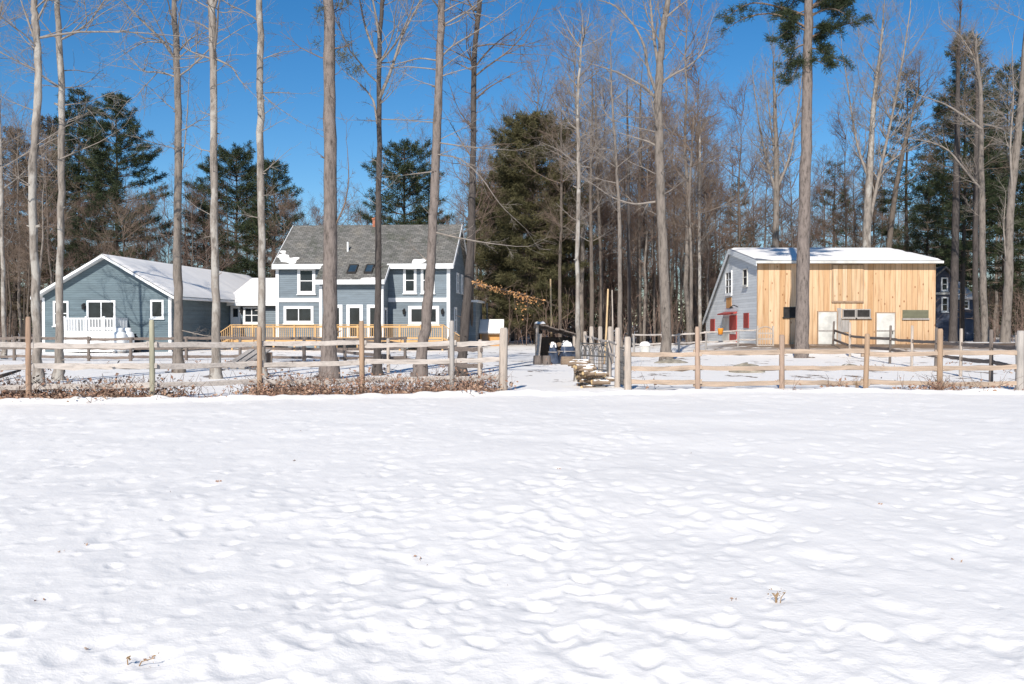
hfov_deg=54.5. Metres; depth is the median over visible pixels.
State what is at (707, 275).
woodland tree
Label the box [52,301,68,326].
window
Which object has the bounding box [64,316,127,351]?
porch
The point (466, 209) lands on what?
woodland tree
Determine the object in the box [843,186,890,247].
woodland tree
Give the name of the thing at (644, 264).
woodland tree
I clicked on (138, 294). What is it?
garage
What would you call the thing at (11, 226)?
woodland tree
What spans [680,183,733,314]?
woodland tree
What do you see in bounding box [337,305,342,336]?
glass door
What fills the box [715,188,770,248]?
woodland tree
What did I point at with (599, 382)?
firewood log
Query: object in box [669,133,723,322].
woodland tree
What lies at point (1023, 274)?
woodland tree
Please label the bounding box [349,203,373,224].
woodland tree
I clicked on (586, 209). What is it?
woodland tree
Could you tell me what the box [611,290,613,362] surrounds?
pole
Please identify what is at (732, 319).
door
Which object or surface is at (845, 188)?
woodland tree
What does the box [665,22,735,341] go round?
woodland tree
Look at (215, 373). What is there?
bare tree
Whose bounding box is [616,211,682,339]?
woodland tree
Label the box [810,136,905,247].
woodland tree
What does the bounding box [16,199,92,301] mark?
woodland tree
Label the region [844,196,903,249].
woodland tree
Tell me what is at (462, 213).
woodland tree
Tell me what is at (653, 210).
woodland tree
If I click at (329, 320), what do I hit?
bare tree
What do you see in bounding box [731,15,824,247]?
bare tree
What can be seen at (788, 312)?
window
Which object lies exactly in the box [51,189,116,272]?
woodland tree
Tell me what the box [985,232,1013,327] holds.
woodland tree
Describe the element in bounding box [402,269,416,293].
window
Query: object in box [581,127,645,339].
woodland tree
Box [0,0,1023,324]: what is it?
sky
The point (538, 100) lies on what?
woodland tree
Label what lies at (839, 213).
woodland tree
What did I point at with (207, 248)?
woodland tree
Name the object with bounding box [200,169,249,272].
woodland tree
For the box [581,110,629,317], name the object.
woodland tree
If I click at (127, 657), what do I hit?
dead weed
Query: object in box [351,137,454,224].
conifer
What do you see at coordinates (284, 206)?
woodland tree
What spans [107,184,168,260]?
woodland tree
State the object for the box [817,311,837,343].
door
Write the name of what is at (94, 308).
window
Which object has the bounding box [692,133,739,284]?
woodland tree
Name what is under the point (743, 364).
boulder
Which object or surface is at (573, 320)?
woodland tree
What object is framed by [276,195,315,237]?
woodland tree
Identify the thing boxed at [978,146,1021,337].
woodland tree
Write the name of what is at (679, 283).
woodland tree
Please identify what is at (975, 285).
bare tree
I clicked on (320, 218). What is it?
woodland tree
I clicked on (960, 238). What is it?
woodland tree
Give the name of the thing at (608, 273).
woodland tree
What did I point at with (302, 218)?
woodland tree
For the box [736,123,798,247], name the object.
woodland tree
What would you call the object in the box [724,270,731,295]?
window
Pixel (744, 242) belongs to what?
conifer
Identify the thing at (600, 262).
bare tree
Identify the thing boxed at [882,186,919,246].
woodland tree
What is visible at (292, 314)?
window
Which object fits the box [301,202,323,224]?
woodland tree
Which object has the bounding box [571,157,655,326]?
woodland tree
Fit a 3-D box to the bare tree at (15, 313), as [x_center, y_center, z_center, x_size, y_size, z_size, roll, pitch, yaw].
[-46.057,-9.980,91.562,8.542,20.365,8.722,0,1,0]
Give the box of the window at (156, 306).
[149,300,164,319]
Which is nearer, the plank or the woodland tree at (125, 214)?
the plank
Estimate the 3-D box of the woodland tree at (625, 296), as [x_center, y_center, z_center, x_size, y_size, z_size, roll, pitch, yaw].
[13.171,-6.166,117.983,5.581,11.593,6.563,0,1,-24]
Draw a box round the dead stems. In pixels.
[0,355,1022,402]
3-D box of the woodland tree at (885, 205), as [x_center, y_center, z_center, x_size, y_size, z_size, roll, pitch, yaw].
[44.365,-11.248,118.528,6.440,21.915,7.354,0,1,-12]
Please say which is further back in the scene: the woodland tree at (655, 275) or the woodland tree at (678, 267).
the woodland tree at (678, 267)
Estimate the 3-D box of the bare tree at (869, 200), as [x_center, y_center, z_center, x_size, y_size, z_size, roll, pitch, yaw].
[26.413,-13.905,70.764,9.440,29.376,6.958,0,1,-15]
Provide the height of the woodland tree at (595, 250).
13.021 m
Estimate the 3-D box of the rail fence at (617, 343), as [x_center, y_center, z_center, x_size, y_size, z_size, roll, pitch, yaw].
[2.806,0.365,32.311,0.218,1.766,13.609,0,1,1]
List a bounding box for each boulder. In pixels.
[654,359,687,362]
[729,362,764,372]
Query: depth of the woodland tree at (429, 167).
86.42 m
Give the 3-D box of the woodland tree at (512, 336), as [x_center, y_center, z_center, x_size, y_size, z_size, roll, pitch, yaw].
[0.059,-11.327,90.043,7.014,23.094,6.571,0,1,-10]
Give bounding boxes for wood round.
[533,355,541,364]
[542,356,550,364]
[560,356,574,364]
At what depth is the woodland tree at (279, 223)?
84.41 m
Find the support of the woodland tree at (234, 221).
on the snow field
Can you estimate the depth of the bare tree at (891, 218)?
77.60 m
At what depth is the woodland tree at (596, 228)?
80.19 m
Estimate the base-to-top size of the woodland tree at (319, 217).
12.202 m
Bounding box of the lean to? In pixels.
[534,321,575,355]
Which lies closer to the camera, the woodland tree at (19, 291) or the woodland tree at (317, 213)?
the woodland tree at (19, 291)
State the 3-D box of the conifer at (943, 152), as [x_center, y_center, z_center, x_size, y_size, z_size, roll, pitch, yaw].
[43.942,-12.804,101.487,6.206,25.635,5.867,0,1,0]
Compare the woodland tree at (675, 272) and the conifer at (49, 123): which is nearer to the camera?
the conifer at (49, 123)
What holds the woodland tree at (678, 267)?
on the snow field
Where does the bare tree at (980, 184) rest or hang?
on the snow field
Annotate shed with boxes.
[479,319,503,345]
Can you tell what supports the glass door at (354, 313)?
in the house at (297, 264)
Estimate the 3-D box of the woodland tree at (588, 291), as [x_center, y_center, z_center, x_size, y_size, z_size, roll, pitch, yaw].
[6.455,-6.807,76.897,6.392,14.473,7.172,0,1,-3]
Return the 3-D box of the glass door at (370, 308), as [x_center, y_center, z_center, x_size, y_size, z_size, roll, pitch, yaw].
[-8.452,-1.219,61.196,0.966,2.160,0.058,0,1,4]
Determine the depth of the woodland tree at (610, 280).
81.22 m
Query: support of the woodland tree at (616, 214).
on the snow field
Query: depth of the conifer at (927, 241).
97.41 m
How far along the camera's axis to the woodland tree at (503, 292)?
91.21 m
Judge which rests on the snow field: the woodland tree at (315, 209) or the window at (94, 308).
the woodland tree at (315, 209)
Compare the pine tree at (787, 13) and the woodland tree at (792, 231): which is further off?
the woodland tree at (792, 231)
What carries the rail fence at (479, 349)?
on the snow field
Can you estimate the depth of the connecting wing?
66.09 m
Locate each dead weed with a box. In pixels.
[126,653,158,665]
[768,588,785,602]
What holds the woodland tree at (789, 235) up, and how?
on the snow field
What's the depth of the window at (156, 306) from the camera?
56.54 m
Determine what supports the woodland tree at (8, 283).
on the snow field
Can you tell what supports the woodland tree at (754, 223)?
on the snow field
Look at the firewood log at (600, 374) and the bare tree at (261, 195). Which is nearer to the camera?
the firewood log at (600, 374)
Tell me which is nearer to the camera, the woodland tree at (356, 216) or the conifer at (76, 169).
the conifer at (76, 169)
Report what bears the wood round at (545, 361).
on the snow field
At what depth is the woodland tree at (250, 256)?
110.58 m
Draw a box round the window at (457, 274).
[456,272,459,292]
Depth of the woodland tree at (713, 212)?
75.55 m
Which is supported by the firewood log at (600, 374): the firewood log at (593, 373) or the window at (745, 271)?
the firewood log at (593, 373)
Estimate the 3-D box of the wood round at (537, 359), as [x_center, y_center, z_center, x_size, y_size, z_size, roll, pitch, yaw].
[1.023,0.772,39.822,0.360,0.460,0.360,0,1,0]
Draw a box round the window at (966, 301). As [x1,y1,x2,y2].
[965,300,969,309]
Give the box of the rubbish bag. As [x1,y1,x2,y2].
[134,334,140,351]
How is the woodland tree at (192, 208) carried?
on the snow field
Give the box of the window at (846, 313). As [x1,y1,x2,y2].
[841,309,855,318]
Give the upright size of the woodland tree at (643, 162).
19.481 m
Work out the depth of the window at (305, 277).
63.18 m
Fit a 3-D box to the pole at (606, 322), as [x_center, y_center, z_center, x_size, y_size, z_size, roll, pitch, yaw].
[3.782,-0.572,39.996,0.216,3.120,0.088,0,1,0]
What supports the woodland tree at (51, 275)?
on the snow field
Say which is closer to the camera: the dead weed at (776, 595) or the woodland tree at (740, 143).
the dead weed at (776, 595)
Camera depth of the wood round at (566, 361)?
39.68 m
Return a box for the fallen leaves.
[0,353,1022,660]
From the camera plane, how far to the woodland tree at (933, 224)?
107.41 m
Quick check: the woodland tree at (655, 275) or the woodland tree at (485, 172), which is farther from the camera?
the woodland tree at (485, 172)
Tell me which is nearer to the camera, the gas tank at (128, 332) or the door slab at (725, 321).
the gas tank at (128, 332)
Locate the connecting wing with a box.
[227,278,275,346]
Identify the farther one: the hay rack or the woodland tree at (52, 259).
the woodland tree at (52, 259)
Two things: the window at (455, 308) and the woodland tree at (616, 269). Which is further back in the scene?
the woodland tree at (616, 269)
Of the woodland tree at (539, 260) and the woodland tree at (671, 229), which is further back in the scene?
the woodland tree at (671, 229)
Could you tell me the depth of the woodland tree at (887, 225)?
109.28 m
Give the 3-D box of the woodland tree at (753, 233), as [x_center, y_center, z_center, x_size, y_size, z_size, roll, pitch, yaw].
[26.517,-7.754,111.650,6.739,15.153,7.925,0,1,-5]
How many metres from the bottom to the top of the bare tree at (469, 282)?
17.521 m
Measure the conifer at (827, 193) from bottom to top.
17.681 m
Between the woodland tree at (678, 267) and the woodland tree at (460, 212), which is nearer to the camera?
the woodland tree at (460, 212)
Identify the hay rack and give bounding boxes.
[757,326,773,345]
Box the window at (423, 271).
[420,269,435,293]
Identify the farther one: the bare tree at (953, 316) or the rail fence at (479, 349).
the bare tree at (953, 316)
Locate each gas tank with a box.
[111,328,126,352]
[123,328,134,352]
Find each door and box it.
[230,306,240,339]
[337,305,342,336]
[346,305,362,336]
[367,305,381,336]
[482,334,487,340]
[729,315,736,341]
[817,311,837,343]
[875,312,895,343]
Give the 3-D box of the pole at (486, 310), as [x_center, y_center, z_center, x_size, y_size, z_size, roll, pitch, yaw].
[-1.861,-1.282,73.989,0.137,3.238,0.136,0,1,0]
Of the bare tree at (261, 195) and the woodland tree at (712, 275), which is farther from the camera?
the woodland tree at (712, 275)
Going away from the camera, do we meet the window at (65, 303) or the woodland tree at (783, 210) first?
the window at (65, 303)
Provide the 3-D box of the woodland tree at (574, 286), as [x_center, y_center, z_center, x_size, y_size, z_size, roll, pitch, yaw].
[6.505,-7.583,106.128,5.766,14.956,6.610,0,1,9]
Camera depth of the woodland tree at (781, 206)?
108.48 m
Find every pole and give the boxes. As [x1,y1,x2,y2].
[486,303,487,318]
[550,279,551,336]
[604,289,608,363]
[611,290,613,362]
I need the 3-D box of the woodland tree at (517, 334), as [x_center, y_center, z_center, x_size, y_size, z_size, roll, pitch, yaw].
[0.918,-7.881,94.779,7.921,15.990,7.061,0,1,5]
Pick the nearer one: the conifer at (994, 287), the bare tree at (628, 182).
the bare tree at (628, 182)
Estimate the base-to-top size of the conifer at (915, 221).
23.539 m
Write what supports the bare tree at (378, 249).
on the snow field
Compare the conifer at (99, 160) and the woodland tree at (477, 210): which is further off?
the woodland tree at (477, 210)
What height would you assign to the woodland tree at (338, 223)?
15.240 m
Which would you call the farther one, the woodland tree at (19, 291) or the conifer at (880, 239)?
the conifer at (880, 239)
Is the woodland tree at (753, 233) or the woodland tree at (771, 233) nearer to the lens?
the woodland tree at (753, 233)
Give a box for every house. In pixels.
[272,217,484,348]
[935,266,973,340]
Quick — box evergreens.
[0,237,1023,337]
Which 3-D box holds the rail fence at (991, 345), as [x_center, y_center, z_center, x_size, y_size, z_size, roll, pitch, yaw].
[15.128,0.137,39.237,0.503,1.961,29.069,0,1,9]
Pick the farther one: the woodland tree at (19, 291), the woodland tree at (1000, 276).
the woodland tree at (1000, 276)
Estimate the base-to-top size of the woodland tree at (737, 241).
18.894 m
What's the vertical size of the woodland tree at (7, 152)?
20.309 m
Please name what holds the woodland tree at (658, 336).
on the snow field
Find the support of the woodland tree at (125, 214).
on the snow field
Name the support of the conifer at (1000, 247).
on the snow field
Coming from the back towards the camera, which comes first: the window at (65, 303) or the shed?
the shed
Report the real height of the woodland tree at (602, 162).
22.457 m
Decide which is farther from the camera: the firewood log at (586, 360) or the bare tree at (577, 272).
the bare tree at (577, 272)
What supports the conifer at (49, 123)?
on the snow field
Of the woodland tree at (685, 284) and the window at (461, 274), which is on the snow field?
the woodland tree at (685, 284)
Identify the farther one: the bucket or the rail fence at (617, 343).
the bucket
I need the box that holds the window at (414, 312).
[407,306,439,325]
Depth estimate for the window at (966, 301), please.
91.90 m
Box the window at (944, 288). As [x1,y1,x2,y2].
[940,277,948,291]
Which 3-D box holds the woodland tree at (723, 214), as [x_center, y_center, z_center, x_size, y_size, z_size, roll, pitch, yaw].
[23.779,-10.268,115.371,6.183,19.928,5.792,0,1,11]
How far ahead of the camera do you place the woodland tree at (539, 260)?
89.15 m
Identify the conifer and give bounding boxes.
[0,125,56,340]
[6,114,88,306]
[23,87,123,281]
[53,91,173,262]
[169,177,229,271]
[181,140,285,277]
[228,156,305,277]
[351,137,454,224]
[465,169,529,331]
[467,109,604,344]
[716,178,757,256]
[812,160,855,247]
[849,178,904,247]
[875,69,944,251]
[893,147,967,275]
[908,31,1018,341]
[913,95,966,274]
[934,69,1018,324]
[960,61,1023,326]
[978,50,1023,329]
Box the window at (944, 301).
[941,297,948,312]
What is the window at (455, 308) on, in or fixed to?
in the house at (297, 264)
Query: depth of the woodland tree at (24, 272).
65.49 m
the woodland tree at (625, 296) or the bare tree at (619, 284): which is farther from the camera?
the woodland tree at (625, 296)
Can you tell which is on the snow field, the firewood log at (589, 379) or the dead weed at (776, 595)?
the dead weed at (776, 595)
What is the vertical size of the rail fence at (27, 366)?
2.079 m
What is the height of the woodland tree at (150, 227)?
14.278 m
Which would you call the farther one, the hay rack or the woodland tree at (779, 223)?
the woodland tree at (779, 223)
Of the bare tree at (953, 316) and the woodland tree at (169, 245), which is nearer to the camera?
the bare tree at (953, 316)
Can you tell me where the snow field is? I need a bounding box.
[0,325,1023,683]
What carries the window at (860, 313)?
in the barn
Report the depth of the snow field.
8.00 m
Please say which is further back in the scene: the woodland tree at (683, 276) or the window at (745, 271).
the woodland tree at (683, 276)
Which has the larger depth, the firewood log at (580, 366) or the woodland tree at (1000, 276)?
the woodland tree at (1000, 276)
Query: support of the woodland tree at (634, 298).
on the snow field
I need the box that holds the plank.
[536,334,541,354]
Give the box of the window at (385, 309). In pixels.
[384,308,386,336]
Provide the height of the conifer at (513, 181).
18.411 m
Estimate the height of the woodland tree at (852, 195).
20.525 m
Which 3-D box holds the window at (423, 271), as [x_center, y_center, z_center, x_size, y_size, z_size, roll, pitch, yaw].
[-5.300,-3.856,62.603,0.974,1.706,0.108,0,1,4]
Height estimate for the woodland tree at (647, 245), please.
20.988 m
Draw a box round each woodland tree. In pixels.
[0,89,21,244]
[0,90,54,341]
[0,167,47,320]
[0,168,28,291]
[0,176,49,341]
[4,116,82,320]
[4,187,55,341]
[5,213,51,341]
[11,133,79,283]
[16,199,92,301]
[26,204,71,286]
[42,226,88,285]
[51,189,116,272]
[65,144,124,255]
[89,184,165,260]
[97,167,160,249]
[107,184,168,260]
[122,197,160,260]
[130,179,200,266]
[146,211,187,265]
[148,232,166,262]
[155,217,198,266]
[157,164,205,262]
[167,178,223,268]
[169,196,241,270]
[173,189,226,270]
[188,193,243,273]
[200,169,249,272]
[225,212,252,274]
[226,174,255,256]
[239,241,258,276]
[245,171,300,277]
[253,192,303,275]
[265,194,297,277]
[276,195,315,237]
[295,206,321,224]
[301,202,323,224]
[308,192,323,224]
[309,208,323,224]
[312,209,340,224]
[318,168,367,224]
[337,184,368,224]
[347,206,365,224]
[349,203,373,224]
[399,125,464,224]
[437,82,503,326]
[447,179,495,292]
[447,190,483,276]
[452,132,495,297]
[458,167,485,290]
[461,128,519,272]
[464,216,496,317]
[468,97,529,295]
[474,180,529,306]
[481,88,536,340]
[485,231,534,340]
[492,42,573,333]
[501,213,524,339]
[502,195,579,304]
[517,202,567,304]
[519,183,574,336]
[522,0,630,344]
[525,94,584,336]
[548,237,597,336]
[551,189,634,342]
[554,219,598,336]
[556,98,612,332]
[559,71,638,337]
[561,160,636,342]
[564,118,617,312]
[565,233,589,331]
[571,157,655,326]
[572,151,621,337]
[573,197,648,325]
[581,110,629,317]
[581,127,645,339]
[584,160,649,327]
[585,169,672,324]
[587,208,626,325]
[588,135,649,333]
[593,185,657,336]
[597,98,692,341]
[605,96,678,328]
[607,242,642,335]
[608,201,649,331]
[614,247,647,317]
[615,129,689,342]
[615,202,657,307]
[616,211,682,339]
[616,213,656,336]
[621,146,691,341]
[622,108,680,336]
[623,84,701,342]
[628,0,736,344]
[630,129,676,340]
[645,87,710,342]
[655,161,694,283]
[655,178,689,336]
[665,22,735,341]
[665,89,738,343]
[665,171,703,332]
[666,164,715,338]
[667,214,706,302]
[668,197,724,340]
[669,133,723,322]
[669,160,739,301]
[670,211,718,321]
[670,223,694,336]
[671,152,718,312]
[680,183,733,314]
[681,155,749,306]
[692,58,771,247]
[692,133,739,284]
[694,175,736,293]
[694,228,726,316]
[701,134,785,265]
[711,173,735,275]
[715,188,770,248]
[726,147,788,247]
[733,210,771,246]
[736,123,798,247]
[736,198,771,247]
[745,181,811,247]
[752,161,812,247]
[755,135,840,247]
[762,216,786,244]
[763,174,821,247]
[779,219,815,247]
[783,174,831,247]
[793,139,850,246]
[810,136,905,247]
[810,174,854,247]
[811,215,836,247]
[812,90,878,247]
[814,179,861,247]
[818,142,887,247]
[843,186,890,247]
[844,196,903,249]
[862,163,912,246]
[862,195,904,247]
[881,206,925,244]
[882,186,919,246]
[914,200,947,256]
[925,189,972,285]
[967,223,1022,319]
[971,106,1021,337]
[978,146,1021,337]
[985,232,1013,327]
[987,237,1023,309]
[992,236,1023,319]
[1001,203,1023,302]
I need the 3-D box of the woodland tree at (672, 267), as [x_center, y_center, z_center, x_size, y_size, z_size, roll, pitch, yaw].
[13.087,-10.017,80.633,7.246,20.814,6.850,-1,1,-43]
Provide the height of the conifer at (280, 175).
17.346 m
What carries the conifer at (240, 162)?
on the snow field
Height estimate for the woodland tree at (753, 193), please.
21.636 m
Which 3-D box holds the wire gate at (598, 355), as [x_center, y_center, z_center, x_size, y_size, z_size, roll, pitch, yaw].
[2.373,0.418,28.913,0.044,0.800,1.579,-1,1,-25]
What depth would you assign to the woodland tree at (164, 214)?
85.53 m
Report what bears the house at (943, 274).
on the snow field
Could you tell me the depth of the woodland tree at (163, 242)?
92.89 m
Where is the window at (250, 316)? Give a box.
[243,306,257,323]
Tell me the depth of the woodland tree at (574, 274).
95.15 m
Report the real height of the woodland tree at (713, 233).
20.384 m
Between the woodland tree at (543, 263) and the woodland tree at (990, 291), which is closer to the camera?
the woodland tree at (543, 263)
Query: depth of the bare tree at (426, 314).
29.36 m
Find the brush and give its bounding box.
[0,280,1023,345]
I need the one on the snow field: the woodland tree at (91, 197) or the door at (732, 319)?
the woodland tree at (91, 197)
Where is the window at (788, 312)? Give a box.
[782,307,795,317]
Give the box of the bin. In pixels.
[639,341,650,351]
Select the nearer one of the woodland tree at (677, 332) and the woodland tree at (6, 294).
the woodland tree at (6, 294)
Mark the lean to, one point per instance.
(545, 343)
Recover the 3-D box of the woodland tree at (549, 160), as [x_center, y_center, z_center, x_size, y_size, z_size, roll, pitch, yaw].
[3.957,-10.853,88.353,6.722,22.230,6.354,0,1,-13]
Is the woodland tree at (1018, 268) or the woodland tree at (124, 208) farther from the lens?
the woodland tree at (1018, 268)
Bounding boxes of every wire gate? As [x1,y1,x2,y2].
[580,342,607,370]
[620,347,623,385]
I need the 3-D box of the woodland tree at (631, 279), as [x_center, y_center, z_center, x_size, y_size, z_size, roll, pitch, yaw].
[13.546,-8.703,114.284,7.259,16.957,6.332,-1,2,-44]
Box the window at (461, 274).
[461,274,462,293]
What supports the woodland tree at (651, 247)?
on the snow field
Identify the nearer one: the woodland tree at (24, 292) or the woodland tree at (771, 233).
the woodland tree at (24, 292)
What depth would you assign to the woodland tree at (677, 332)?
121.35 m
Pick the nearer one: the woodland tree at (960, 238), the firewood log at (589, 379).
the firewood log at (589, 379)
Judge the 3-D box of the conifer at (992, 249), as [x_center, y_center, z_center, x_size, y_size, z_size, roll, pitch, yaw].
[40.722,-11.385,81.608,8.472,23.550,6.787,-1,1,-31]
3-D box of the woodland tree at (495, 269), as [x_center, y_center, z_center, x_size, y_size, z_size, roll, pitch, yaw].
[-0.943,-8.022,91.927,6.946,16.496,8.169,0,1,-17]
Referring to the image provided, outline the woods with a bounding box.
[8,211,1019,334]
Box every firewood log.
[568,361,587,365]
[571,359,589,363]
[573,367,593,371]
[575,364,590,368]
[579,371,595,375]
[580,379,590,382]
[580,385,594,387]
[587,372,604,375]
[587,377,603,381]
[591,380,610,384]
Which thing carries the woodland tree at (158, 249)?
on the snow field
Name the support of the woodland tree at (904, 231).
on the snow field
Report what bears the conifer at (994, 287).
on the snow field
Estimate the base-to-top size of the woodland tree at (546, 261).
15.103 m
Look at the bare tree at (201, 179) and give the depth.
99.07 m
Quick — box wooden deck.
[220,324,459,350]
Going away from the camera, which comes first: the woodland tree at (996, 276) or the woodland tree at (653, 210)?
the woodland tree at (653, 210)
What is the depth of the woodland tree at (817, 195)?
87.21 m
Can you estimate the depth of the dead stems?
22.95 m
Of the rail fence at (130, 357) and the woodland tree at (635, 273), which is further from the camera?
the woodland tree at (635, 273)
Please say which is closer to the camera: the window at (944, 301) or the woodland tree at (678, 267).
the window at (944, 301)
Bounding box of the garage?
[30,254,251,351]
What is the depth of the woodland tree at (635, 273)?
106.40 m
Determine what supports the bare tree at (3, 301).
on the snow field
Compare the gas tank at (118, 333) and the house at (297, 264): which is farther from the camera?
the house at (297, 264)
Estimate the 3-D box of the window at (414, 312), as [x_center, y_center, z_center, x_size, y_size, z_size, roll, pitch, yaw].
[-5.559,-1.641,62.663,2.062,1.263,0.108,0,1,4]
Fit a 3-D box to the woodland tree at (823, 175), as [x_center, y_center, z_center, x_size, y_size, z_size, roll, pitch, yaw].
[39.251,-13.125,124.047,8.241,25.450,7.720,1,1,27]
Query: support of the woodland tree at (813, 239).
on the snow field
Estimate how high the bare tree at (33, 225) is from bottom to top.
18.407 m
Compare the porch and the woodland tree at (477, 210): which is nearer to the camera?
the porch
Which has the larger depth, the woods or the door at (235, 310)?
the woods
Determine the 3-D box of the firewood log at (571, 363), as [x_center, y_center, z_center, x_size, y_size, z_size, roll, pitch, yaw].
[1.702,0.563,25.765,0.513,0.138,0.119,0,1,8]
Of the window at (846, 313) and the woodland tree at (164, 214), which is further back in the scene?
the woodland tree at (164, 214)
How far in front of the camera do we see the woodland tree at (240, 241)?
116.16 m
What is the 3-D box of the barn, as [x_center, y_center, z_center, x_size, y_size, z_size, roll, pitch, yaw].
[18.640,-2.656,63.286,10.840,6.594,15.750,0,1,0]
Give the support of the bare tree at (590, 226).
on the snow field
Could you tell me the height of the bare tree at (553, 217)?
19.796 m
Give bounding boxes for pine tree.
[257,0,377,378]
[712,0,874,357]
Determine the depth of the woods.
138.84 m
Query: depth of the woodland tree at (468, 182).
88.59 m
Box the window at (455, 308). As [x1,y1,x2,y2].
[454,307,457,333]
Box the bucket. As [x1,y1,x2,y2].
[717,326,723,334]
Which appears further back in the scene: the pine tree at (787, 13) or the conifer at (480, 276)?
the conifer at (480, 276)
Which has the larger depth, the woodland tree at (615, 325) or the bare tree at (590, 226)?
the woodland tree at (615, 325)
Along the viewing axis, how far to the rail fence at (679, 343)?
53.96 m
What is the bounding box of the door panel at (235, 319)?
[233,317,237,336]
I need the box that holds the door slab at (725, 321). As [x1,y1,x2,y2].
[722,318,728,340]
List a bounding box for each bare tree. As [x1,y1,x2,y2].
[0,0,84,358]
[0,0,150,380]
[0,0,208,382]
[78,0,301,372]
[131,0,275,378]
[202,0,339,377]
[311,0,456,375]
[356,0,554,376]
[399,0,578,375]
[508,74,610,336]
[527,34,631,347]
[541,0,630,381]
[559,0,664,346]
[560,31,649,345]
[566,0,720,360]
[583,20,689,343]
[583,64,672,346]
[641,84,728,344]
[648,80,763,343]
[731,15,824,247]
[823,0,956,247]
[855,28,954,247]
[883,3,1013,341]
[912,0,999,341]
[932,30,1023,341]
[959,0,1023,341]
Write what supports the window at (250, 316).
in the connecting wing
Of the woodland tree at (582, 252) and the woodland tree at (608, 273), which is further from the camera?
the woodland tree at (608, 273)
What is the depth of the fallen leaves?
22.90 m
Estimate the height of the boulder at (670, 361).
0.317 m
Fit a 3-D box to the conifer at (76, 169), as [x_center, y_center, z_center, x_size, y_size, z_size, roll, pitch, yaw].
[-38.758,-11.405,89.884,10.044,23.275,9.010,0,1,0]
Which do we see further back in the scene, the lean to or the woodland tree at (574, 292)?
the woodland tree at (574, 292)
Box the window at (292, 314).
[284,306,313,322]
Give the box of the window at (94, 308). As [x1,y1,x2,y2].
[86,300,115,329]
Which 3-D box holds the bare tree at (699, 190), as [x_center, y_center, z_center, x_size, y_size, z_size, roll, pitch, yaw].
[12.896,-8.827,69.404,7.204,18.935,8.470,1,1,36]
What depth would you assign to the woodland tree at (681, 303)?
97.62 m
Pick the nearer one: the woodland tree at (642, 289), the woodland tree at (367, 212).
the woodland tree at (367, 212)
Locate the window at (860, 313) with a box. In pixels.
[856,309,871,318]
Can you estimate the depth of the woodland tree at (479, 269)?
95.93 m
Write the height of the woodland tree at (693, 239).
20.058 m
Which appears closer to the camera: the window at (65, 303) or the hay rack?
the hay rack
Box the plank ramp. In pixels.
[222,349,272,368]
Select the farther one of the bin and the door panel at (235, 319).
the door panel at (235, 319)
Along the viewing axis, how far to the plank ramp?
36.59 m
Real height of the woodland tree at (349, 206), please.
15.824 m
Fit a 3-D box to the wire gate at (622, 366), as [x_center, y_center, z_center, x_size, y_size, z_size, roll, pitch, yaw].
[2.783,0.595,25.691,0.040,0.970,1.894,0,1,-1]
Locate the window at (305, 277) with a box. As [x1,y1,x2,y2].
[296,269,315,294]
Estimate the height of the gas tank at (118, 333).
1.479 m
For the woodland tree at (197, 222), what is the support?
on the snow field
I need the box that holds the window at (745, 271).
[741,268,747,286]
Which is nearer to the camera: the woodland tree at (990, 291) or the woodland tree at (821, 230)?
the woodland tree at (821, 230)
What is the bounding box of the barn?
[702,248,943,343]
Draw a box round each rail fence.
[0,317,507,397]
[0,336,406,360]
[337,337,482,384]
[583,326,620,386]
[624,327,1023,389]
[632,329,756,352]
[832,321,1016,381]
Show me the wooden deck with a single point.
(409, 339)
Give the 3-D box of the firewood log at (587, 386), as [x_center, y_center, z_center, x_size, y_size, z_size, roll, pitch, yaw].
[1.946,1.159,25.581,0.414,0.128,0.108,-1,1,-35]
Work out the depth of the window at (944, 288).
89.86 m
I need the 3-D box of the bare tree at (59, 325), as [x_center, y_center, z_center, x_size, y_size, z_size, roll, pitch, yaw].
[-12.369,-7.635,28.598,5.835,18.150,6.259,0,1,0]
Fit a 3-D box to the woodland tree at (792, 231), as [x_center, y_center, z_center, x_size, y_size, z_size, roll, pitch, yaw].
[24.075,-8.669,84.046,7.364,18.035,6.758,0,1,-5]
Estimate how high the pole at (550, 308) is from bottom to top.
3.652 m
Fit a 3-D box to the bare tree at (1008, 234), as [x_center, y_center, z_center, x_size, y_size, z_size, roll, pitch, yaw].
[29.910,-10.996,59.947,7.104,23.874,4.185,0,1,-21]
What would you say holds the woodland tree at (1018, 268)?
on the snow field
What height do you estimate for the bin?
0.728 m
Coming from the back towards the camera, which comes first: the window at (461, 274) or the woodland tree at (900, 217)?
the woodland tree at (900, 217)
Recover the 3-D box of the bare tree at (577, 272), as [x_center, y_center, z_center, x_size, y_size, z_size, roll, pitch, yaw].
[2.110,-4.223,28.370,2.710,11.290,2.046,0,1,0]
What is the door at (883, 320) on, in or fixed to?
in the barn
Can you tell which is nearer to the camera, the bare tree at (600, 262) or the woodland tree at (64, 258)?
the bare tree at (600, 262)
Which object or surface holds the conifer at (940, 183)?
on the snow field
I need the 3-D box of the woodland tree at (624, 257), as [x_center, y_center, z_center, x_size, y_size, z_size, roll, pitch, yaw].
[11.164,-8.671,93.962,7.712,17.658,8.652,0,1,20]
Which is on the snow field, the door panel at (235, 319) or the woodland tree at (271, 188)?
the woodland tree at (271, 188)

